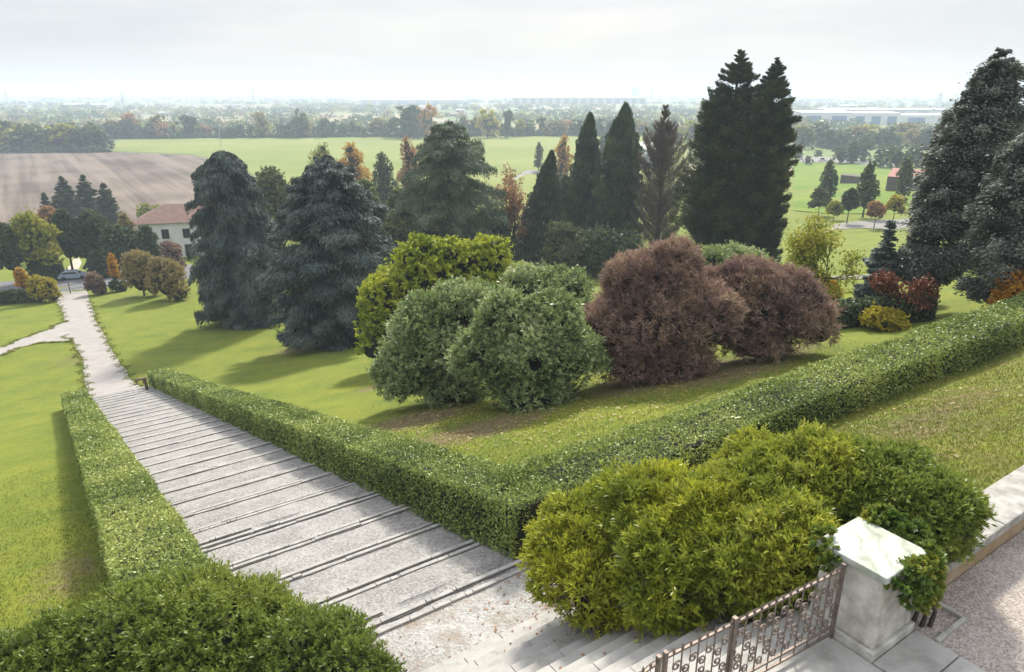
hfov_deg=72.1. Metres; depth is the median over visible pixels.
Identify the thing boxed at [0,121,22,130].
distant tree
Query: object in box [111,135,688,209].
crop field
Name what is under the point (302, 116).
distant tree
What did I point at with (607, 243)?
evergreen bush
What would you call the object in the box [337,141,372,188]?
autumn poplar
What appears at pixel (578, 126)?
distant tree
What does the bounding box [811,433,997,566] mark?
bushy shrub
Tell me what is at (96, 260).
bush
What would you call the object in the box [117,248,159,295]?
round bush
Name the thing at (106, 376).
gravel path
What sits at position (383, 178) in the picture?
slender tree
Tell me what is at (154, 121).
distant tree
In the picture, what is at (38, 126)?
distant tree
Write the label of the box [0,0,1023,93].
sky
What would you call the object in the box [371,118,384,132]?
distant tree
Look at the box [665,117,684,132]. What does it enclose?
distant tree
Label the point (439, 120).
pale field
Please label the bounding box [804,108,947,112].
warehouse
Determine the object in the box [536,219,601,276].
evergreen bush
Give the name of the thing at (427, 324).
laurel bush
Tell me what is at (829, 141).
distant tree
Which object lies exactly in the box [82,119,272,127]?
stubble field
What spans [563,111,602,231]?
cypress
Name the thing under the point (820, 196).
round tree
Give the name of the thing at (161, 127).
distant tree
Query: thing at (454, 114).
distant building
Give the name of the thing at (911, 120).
door
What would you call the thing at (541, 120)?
distant tree
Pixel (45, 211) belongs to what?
leafy tree
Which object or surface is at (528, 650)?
stone staircase
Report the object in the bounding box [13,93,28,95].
distant building
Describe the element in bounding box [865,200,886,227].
round tree
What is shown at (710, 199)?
dark spruce
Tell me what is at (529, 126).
distant tree
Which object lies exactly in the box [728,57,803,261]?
dark spruce
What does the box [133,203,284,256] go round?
farmhouse
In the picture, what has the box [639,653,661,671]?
iron gate
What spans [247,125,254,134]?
distant tree
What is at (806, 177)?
park lawn
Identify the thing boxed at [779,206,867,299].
spreading tree
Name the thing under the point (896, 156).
distant tree
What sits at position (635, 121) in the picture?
distant tree
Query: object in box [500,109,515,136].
distant tree
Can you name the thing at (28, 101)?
distant building
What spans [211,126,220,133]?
distant tree
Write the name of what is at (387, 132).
distant tree
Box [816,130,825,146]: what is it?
distant tree
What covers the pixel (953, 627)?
planting kerb
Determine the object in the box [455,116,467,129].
distant tree
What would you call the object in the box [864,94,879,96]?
distant building
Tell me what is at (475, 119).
distant tree
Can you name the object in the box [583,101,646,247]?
cypress
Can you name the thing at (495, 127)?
distant tree
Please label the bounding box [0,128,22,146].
distant tree
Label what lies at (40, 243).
leafy tree
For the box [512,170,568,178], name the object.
road
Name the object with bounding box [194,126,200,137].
distant tree
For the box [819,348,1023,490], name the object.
grass
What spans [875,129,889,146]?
distant tree
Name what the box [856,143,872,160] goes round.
distant tree
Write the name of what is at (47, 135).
distant tree
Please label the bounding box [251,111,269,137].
distant tree
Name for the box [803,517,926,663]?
stone pillar
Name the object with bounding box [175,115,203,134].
distant tree
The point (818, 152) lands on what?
distant tree
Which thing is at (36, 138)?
distant tree
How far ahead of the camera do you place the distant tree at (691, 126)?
509.88 m
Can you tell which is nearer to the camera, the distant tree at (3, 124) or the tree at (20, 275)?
the tree at (20, 275)
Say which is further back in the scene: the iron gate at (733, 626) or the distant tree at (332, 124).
the distant tree at (332, 124)
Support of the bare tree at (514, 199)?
on the ground at (148, 331)
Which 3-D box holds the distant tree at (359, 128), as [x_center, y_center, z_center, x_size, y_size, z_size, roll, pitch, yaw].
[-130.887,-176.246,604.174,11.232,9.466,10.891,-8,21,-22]
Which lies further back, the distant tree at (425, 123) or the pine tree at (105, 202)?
the distant tree at (425, 123)
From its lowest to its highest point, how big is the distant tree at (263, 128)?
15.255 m
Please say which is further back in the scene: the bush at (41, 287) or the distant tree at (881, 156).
the distant tree at (881, 156)
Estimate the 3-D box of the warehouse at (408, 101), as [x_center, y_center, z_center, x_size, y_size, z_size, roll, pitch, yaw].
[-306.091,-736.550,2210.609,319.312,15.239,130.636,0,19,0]
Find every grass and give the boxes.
[0,299,149,399]
[0,459,115,630]
[367,337,880,471]
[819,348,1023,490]
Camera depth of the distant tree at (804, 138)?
466.48 m
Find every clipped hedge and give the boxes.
[60,388,223,612]
[146,290,1023,560]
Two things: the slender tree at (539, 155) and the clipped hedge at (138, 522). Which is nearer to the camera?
the clipped hedge at (138, 522)
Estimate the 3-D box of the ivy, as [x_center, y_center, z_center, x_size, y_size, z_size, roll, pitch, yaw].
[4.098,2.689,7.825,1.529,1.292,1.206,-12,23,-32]
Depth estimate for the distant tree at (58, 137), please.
443.25 m
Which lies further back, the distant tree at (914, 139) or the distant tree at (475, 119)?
the distant tree at (475, 119)
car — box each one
[57,269,86,280]
[817,157,826,160]
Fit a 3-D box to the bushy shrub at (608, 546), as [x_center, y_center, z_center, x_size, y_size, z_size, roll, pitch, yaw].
[1.919,2.979,10.043,3.095,2.965,3.858,-16,25,-38]
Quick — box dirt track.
[65,258,81,269]
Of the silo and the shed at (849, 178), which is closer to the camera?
the shed at (849, 178)
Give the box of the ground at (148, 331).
[0,93,1023,635]
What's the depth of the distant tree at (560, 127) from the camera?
597.15 m
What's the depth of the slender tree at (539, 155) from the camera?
333.61 m
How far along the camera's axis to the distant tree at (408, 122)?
571.03 m
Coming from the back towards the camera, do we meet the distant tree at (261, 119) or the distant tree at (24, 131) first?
the distant tree at (261, 119)
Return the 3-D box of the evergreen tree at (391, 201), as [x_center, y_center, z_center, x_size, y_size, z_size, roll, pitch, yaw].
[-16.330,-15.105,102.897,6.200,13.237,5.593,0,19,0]
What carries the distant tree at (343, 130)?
on the ground at (148, 331)
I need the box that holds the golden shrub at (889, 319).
[858,300,911,331]
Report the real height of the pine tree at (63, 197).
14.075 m
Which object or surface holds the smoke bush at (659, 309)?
on the ground at (148, 331)
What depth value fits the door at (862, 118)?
811.54 m
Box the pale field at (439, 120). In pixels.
[308,114,447,122]
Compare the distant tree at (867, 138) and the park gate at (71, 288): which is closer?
the park gate at (71, 288)
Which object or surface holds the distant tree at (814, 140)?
on the ground at (148, 331)
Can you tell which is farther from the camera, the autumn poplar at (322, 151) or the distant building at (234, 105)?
the distant building at (234, 105)
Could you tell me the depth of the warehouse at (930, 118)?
828.83 m
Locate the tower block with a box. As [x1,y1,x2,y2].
[631,86,639,95]
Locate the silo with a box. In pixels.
[936,93,942,108]
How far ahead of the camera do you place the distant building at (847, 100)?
2513.66 m
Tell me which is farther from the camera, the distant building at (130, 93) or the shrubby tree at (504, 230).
the distant building at (130, 93)
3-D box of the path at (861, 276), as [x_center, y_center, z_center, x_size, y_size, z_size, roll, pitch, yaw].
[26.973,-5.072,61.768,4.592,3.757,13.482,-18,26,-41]
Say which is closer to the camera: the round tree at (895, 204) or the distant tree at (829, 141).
the round tree at (895, 204)
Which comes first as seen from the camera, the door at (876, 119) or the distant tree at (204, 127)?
the distant tree at (204, 127)
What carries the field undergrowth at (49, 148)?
on the ground at (148, 331)
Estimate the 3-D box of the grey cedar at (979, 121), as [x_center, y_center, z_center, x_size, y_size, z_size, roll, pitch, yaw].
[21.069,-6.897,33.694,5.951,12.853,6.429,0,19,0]
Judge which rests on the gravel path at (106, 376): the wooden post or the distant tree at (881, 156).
the wooden post
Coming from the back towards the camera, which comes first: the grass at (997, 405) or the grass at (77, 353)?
the grass at (77, 353)
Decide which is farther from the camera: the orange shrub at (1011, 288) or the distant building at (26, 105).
the distant building at (26, 105)
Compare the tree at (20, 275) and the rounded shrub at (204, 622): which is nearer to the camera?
the rounded shrub at (204, 622)
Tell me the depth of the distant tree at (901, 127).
492.04 m
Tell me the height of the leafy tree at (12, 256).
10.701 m
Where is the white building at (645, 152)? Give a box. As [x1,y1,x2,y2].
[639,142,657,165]
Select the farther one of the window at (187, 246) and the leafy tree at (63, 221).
the window at (187, 246)
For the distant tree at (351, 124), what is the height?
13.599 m
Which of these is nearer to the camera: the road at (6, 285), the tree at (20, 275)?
the tree at (20, 275)
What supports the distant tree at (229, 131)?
on the ground at (148, 331)
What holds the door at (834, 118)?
in the warehouse at (832, 115)
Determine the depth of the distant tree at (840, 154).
360.43 m
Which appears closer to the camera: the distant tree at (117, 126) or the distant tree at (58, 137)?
the distant tree at (58, 137)
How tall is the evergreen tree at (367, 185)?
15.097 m
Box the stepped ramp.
[92,385,530,635]
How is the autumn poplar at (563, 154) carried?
on the ground at (148, 331)
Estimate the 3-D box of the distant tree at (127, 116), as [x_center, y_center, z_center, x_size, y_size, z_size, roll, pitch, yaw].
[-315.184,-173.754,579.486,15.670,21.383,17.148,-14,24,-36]
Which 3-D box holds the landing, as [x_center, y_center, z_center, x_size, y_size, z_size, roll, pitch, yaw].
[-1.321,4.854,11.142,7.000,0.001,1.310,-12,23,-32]
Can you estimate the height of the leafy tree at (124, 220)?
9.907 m
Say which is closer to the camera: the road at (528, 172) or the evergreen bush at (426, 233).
the evergreen bush at (426, 233)
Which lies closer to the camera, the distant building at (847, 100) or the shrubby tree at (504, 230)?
the shrubby tree at (504, 230)
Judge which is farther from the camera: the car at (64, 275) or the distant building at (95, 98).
the distant building at (95, 98)
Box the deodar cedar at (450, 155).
[387,121,512,249]
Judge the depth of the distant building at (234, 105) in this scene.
1722.04 m
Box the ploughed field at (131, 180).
[0,152,257,222]
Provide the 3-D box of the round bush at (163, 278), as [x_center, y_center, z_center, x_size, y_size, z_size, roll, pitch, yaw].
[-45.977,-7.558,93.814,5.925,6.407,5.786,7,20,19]
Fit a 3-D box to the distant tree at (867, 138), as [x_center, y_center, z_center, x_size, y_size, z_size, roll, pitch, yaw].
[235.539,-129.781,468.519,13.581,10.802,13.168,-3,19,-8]
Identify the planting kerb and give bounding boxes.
[934,602,967,642]
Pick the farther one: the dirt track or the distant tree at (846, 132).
the distant tree at (846, 132)
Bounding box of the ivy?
[807,501,949,627]
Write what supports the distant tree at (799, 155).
on the ground at (148, 331)
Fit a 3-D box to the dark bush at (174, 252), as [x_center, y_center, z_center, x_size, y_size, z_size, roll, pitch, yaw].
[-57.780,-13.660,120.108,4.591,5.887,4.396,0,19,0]
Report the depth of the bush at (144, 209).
196.22 m
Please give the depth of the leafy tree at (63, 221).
119.12 m
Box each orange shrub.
[813,274,843,298]
[986,265,1023,305]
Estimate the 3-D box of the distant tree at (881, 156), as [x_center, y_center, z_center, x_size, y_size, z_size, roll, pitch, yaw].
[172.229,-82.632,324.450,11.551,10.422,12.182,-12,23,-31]
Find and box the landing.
[373,569,568,671]
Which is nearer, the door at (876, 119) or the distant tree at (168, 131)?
the distant tree at (168, 131)
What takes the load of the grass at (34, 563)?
on the ground at (148, 331)
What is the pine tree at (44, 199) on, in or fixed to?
on the ground at (148, 331)
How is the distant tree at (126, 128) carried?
on the ground at (148, 331)
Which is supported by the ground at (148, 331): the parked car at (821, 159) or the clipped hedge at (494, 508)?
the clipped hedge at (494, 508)
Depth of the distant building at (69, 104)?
1721.11 m
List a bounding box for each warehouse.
[359,99,466,103]
[512,96,646,103]
[792,110,852,124]
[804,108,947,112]
[849,111,900,123]
[899,113,941,123]
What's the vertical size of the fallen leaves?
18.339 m
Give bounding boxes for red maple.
[867,268,914,307]
[901,273,942,322]
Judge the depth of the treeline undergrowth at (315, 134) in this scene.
585.18 m
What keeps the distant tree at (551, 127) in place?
on the ground at (148, 331)
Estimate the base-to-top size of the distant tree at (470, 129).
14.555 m
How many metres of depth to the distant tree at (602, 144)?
382.34 m
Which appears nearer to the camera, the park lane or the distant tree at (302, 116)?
the park lane
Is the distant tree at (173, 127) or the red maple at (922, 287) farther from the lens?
the distant tree at (173, 127)
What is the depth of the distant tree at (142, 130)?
566.89 m
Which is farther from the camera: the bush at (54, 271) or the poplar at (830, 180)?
the poplar at (830, 180)
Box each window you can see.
[161,229,169,238]
[182,228,189,237]
[184,244,191,250]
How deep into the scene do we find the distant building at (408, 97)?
3764.14 m
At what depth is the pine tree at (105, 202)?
194.34 m
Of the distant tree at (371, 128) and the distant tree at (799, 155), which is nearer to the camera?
the distant tree at (799, 155)
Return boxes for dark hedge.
[0,288,43,304]
[832,289,940,328]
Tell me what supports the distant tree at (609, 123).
on the ground at (148, 331)
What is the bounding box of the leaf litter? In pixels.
[391,574,712,668]
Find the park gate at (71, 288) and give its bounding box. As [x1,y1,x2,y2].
[58,283,85,293]
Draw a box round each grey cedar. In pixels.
[878,47,1023,293]
[944,132,1023,306]
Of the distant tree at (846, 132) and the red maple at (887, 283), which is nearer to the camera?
the red maple at (887, 283)
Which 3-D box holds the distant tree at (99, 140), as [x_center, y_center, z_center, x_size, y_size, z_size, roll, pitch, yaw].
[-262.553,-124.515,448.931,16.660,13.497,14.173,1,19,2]
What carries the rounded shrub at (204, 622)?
on the ground at (148, 331)
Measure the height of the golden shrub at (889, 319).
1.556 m
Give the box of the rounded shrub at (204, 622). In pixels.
[0,553,406,671]
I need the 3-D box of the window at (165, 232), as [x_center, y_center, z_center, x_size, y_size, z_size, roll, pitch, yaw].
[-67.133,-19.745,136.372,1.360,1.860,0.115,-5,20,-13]
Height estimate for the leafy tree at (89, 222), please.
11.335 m
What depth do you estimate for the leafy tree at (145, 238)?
119.69 m
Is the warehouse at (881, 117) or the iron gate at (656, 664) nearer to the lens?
the iron gate at (656, 664)
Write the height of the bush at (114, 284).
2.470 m
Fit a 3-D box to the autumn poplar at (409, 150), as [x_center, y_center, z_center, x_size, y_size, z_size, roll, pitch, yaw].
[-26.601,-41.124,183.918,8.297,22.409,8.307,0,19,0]
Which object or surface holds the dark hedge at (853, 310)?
on the ground at (148, 331)
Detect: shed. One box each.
[840,174,860,182]
[885,168,922,190]
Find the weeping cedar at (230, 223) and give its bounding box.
[184,150,285,330]
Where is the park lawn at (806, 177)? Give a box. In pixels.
[793,163,924,213]
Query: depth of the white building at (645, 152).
352.26 m
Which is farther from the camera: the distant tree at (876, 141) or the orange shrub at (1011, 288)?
the distant tree at (876, 141)
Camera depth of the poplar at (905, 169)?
168.45 m
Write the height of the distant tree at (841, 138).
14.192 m
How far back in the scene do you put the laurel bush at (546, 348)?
25.88 m
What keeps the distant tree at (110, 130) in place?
on the ground at (148, 331)
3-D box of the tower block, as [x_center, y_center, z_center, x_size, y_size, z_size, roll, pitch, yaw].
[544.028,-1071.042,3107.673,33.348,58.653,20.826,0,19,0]
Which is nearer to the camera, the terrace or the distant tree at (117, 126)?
the terrace
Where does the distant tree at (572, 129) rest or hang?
on the ground at (148, 331)
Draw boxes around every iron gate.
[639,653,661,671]
[661,562,846,671]
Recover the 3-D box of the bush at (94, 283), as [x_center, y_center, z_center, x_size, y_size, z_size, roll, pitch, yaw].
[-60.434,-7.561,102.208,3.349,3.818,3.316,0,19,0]
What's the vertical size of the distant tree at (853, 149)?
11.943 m
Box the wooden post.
[143,377,148,389]
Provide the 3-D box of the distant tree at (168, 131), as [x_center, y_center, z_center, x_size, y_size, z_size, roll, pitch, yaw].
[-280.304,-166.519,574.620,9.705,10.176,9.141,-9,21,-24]
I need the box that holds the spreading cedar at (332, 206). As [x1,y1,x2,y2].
[258,154,399,351]
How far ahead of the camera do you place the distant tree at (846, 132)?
490.53 m
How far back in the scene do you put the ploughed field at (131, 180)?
314.87 m
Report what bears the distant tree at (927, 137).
on the ground at (148, 331)
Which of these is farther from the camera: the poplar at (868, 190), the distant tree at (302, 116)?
the distant tree at (302, 116)
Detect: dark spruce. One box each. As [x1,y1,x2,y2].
[668,49,777,270]
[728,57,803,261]
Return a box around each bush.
[24,258,67,280]
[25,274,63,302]
[82,248,122,277]
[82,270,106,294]
[107,277,127,291]
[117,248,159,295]
[135,202,159,217]
[143,255,190,299]
[159,240,186,267]
[352,231,527,359]
[365,274,500,409]
[368,210,410,274]
[407,225,428,236]
[444,282,613,415]
[495,257,595,310]
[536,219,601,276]
[580,233,748,388]
[583,221,644,272]
[696,252,846,365]
[699,240,778,267]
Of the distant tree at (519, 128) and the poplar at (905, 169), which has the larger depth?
the distant tree at (519, 128)
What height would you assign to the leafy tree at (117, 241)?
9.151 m
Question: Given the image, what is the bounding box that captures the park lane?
[831,217,912,228]
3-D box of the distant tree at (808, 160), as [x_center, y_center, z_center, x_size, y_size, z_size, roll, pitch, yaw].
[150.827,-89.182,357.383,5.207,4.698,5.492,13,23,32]
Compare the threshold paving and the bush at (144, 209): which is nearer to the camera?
the threshold paving
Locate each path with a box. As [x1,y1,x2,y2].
[0,323,69,353]
[57,291,140,396]
[831,274,870,278]
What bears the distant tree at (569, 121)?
on the ground at (148, 331)
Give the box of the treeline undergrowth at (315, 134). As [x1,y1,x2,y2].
[107,130,686,138]
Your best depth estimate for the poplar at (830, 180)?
170.03 m
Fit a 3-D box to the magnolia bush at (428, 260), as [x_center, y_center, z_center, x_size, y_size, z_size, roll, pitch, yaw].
[-4.332,-2.785,45.870,11.786,8.199,7.605,0,19,0]
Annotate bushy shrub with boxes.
[514,453,783,643]
[680,417,875,624]
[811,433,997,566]
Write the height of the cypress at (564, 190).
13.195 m
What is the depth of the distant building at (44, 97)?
3583.12 m
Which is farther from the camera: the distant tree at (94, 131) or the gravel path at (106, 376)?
the distant tree at (94, 131)
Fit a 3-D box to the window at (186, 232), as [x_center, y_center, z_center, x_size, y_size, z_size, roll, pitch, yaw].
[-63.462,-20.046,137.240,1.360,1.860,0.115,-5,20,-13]
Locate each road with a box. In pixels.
[0,264,191,290]
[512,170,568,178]
[800,156,894,166]
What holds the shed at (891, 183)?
on the ground at (148, 331)
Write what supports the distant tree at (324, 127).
on the ground at (148, 331)
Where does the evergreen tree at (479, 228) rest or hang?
on the ground at (148, 331)
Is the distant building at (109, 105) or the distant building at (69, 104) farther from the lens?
the distant building at (69, 104)
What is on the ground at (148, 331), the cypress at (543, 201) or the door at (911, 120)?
the cypress at (543, 201)
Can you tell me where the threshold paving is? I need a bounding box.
[754,627,985,671]
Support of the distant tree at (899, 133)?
on the ground at (148, 331)
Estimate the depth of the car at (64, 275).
115.91 m
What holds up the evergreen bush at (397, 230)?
on the ground at (148, 331)
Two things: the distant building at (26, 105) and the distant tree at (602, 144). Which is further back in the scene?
the distant building at (26, 105)
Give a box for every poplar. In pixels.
[307,141,336,164]
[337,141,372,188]
[396,135,424,205]
[553,134,573,182]
[818,158,839,196]
[856,161,880,217]
[894,156,913,195]
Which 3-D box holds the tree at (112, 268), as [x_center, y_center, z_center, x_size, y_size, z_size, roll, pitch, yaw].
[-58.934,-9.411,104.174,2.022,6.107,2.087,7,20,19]
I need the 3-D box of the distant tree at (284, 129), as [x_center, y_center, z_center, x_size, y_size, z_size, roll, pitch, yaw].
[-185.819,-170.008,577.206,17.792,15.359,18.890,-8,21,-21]
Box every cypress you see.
[508,149,569,267]
[558,174,571,219]
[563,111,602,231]
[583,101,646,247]
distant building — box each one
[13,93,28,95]
[13,104,33,106]
[16,100,37,102]
[39,96,64,98]
[63,103,86,106]
[84,97,104,99]
[90,104,112,106]
[120,92,138,95]
[222,105,245,106]
[402,96,412,98]
[450,113,469,115]
[814,97,832,100]
[837,105,857,106]
[839,99,856,101]
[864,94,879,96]
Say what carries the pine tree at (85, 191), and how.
on the ground at (148, 331)
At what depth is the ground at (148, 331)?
37.21 m
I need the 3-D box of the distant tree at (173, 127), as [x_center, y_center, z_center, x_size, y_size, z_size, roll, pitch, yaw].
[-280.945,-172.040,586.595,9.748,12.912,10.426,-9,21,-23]
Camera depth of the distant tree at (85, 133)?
446.97 m
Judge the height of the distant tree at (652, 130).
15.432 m
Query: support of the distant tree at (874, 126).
on the ground at (148, 331)
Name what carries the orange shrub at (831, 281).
on the ground at (148, 331)
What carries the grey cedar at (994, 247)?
on the ground at (148, 331)
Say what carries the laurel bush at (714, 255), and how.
on the ground at (148, 331)
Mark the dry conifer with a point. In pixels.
(664, 137)
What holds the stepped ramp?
on the ground at (148, 331)
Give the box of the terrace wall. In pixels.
[911,465,1023,611]
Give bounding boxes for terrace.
[872,530,1023,671]
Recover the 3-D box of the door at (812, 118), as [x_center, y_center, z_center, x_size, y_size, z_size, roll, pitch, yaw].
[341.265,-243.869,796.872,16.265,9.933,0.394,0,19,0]
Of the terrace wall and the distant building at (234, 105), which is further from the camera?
the distant building at (234, 105)
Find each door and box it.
[807,116,820,120]
[832,116,846,123]
[856,116,864,123]
[871,116,880,123]
[887,116,896,123]
[908,118,924,122]
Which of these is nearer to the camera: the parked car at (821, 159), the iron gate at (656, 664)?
the iron gate at (656, 664)
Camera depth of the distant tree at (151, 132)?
570.16 m
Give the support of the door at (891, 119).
in the warehouse at (881, 117)
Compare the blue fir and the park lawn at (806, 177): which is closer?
the blue fir
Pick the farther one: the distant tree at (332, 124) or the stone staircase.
the distant tree at (332, 124)
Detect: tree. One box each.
[0,119,6,145]
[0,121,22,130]
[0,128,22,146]
[0,222,29,281]
[7,123,39,146]
[8,206,65,265]
[12,266,28,302]
[21,123,42,129]
[25,128,53,149]
[34,205,57,257]
[37,124,59,145]
[38,122,75,146]
[39,192,50,209]
[49,175,79,218]
[51,207,80,269]
[65,128,89,145]
[71,208,112,258]
[72,174,100,217]
[79,125,99,145]
[85,122,114,147]
[87,130,115,149]
[93,182,122,224]
[94,222,137,265]
[100,121,117,138]
[106,252,121,279]
[110,120,120,134]
[116,119,138,138]
[116,212,136,232]
[120,112,138,131]
[133,224,160,256]
[134,123,153,138]
[146,114,166,129]
[147,128,155,137]
[155,122,168,138]
[164,127,174,137]
[169,121,179,132]
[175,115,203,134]
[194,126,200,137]
[196,124,210,133]
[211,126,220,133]
[218,127,227,137]
[223,123,238,137]
[236,123,247,136]
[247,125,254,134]
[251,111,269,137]
[252,121,273,135]
[254,165,291,226]
[259,209,286,251]
[275,120,294,137]
[289,108,312,137]
[293,121,312,137]
[316,118,331,136]
[327,122,336,132]
[336,123,351,135]
[347,120,357,133]
[355,125,363,133]
[357,176,380,231]
[360,127,369,136]
[367,121,376,132]
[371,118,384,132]
[371,151,398,204]
[382,122,395,136]
[385,104,425,137]
[385,187,414,227]
[416,102,438,134]
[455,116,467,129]
[466,214,493,239]
[467,120,480,133]
[472,117,483,135]
[475,108,500,136]
[485,208,514,249]
[490,162,529,261]
[491,120,501,134]
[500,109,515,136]
[511,119,526,135]
[519,118,539,133]
[533,142,543,170]
[536,116,545,130]
[541,120,557,135]
[554,120,569,135]
[562,119,572,131]
[568,120,577,131]
[571,119,584,132]
[595,118,608,135]
[599,133,608,152]
[603,120,612,132]
[634,119,640,130]
[636,122,644,130]
[648,122,656,140]
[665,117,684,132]
[673,128,684,145]
[684,120,698,142]
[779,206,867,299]
[792,125,809,145]
[794,152,803,159]
[796,126,815,148]
[802,156,813,164]
[807,121,832,145]
[807,187,832,214]
[809,132,817,143]
[813,150,822,156]
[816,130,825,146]
[817,129,837,148]
[825,199,843,219]
[828,147,849,162]
[830,129,854,148]
[840,187,861,222]
[841,128,850,144]
[842,140,866,162]
[845,125,872,145]
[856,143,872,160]
[857,133,876,147]
[860,124,882,135]
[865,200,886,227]
[870,132,886,147]
[872,145,898,166]
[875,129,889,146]
[878,126,902,145]
[880,144,912,168]
[885,194,907,219]
[890,133,900,146]
[892,122,917,145]
[895,132,905,146]
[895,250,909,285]
[901,127,924,147]
[907,143,929,167]
[918,126,936,145]
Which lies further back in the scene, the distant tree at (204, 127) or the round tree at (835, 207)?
the distant tree at (204, 127)
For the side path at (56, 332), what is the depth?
75.69 m
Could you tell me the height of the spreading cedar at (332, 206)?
17.272 m
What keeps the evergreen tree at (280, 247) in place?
on the ground at (148, 331)
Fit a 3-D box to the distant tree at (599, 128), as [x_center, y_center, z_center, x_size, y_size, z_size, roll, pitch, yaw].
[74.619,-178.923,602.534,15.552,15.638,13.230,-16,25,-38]
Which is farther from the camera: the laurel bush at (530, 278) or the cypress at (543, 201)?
the cypress at (543, 201)
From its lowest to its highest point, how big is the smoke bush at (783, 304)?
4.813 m
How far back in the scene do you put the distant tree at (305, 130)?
577.84 m
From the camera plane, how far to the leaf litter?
11.37 m
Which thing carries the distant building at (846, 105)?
on the ground at (148, 331)
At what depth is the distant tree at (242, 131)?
577.00 m
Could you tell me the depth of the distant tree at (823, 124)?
490.13 m
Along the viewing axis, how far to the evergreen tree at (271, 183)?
114.83 m
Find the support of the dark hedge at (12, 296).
on the ground at (148, 331)
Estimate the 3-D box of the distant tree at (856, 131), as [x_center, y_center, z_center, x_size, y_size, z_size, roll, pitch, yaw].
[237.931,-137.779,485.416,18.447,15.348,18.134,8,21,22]
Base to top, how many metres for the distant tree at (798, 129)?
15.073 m
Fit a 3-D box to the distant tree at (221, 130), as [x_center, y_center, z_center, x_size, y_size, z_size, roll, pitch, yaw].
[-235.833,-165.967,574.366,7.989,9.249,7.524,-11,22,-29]
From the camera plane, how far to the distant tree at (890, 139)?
471.55 m
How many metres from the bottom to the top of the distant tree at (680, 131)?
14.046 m
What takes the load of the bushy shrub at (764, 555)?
on the ground at (148, 331)
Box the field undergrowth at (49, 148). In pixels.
[0,144,111,152]
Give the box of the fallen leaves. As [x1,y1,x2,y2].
[74,333,1023,470]
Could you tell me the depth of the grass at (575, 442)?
24.11 m
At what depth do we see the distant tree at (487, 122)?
576.24 m
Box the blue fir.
[853,220,904,302]
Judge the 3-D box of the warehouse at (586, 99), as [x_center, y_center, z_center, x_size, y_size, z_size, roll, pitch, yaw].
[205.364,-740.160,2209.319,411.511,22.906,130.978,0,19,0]
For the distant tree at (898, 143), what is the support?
on the ground at (148, 331)
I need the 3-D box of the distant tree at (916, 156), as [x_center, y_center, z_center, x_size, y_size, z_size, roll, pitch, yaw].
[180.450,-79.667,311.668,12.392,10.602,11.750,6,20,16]
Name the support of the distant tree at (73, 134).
on the ground at (148, 331)
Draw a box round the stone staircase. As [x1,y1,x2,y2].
[422,600,814,671]
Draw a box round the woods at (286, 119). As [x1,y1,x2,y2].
[0,93,1018,133]
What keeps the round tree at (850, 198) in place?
on the ground at (148, 331)
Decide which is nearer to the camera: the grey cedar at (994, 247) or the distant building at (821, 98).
the grey cedar at (994, 247)
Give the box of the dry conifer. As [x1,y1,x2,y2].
[628,104,692,245]
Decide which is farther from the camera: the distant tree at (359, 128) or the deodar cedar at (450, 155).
the distant tree at (359, 128)
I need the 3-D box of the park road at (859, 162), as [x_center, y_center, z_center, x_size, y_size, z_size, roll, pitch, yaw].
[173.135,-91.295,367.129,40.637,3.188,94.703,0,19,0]
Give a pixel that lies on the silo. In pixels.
(939, 101)
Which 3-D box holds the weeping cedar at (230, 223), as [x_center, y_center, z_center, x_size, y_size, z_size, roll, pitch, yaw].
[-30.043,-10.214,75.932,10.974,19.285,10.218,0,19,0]
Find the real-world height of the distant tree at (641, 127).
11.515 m
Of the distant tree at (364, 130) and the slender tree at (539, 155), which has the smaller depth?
the slender tree at (539, 155)

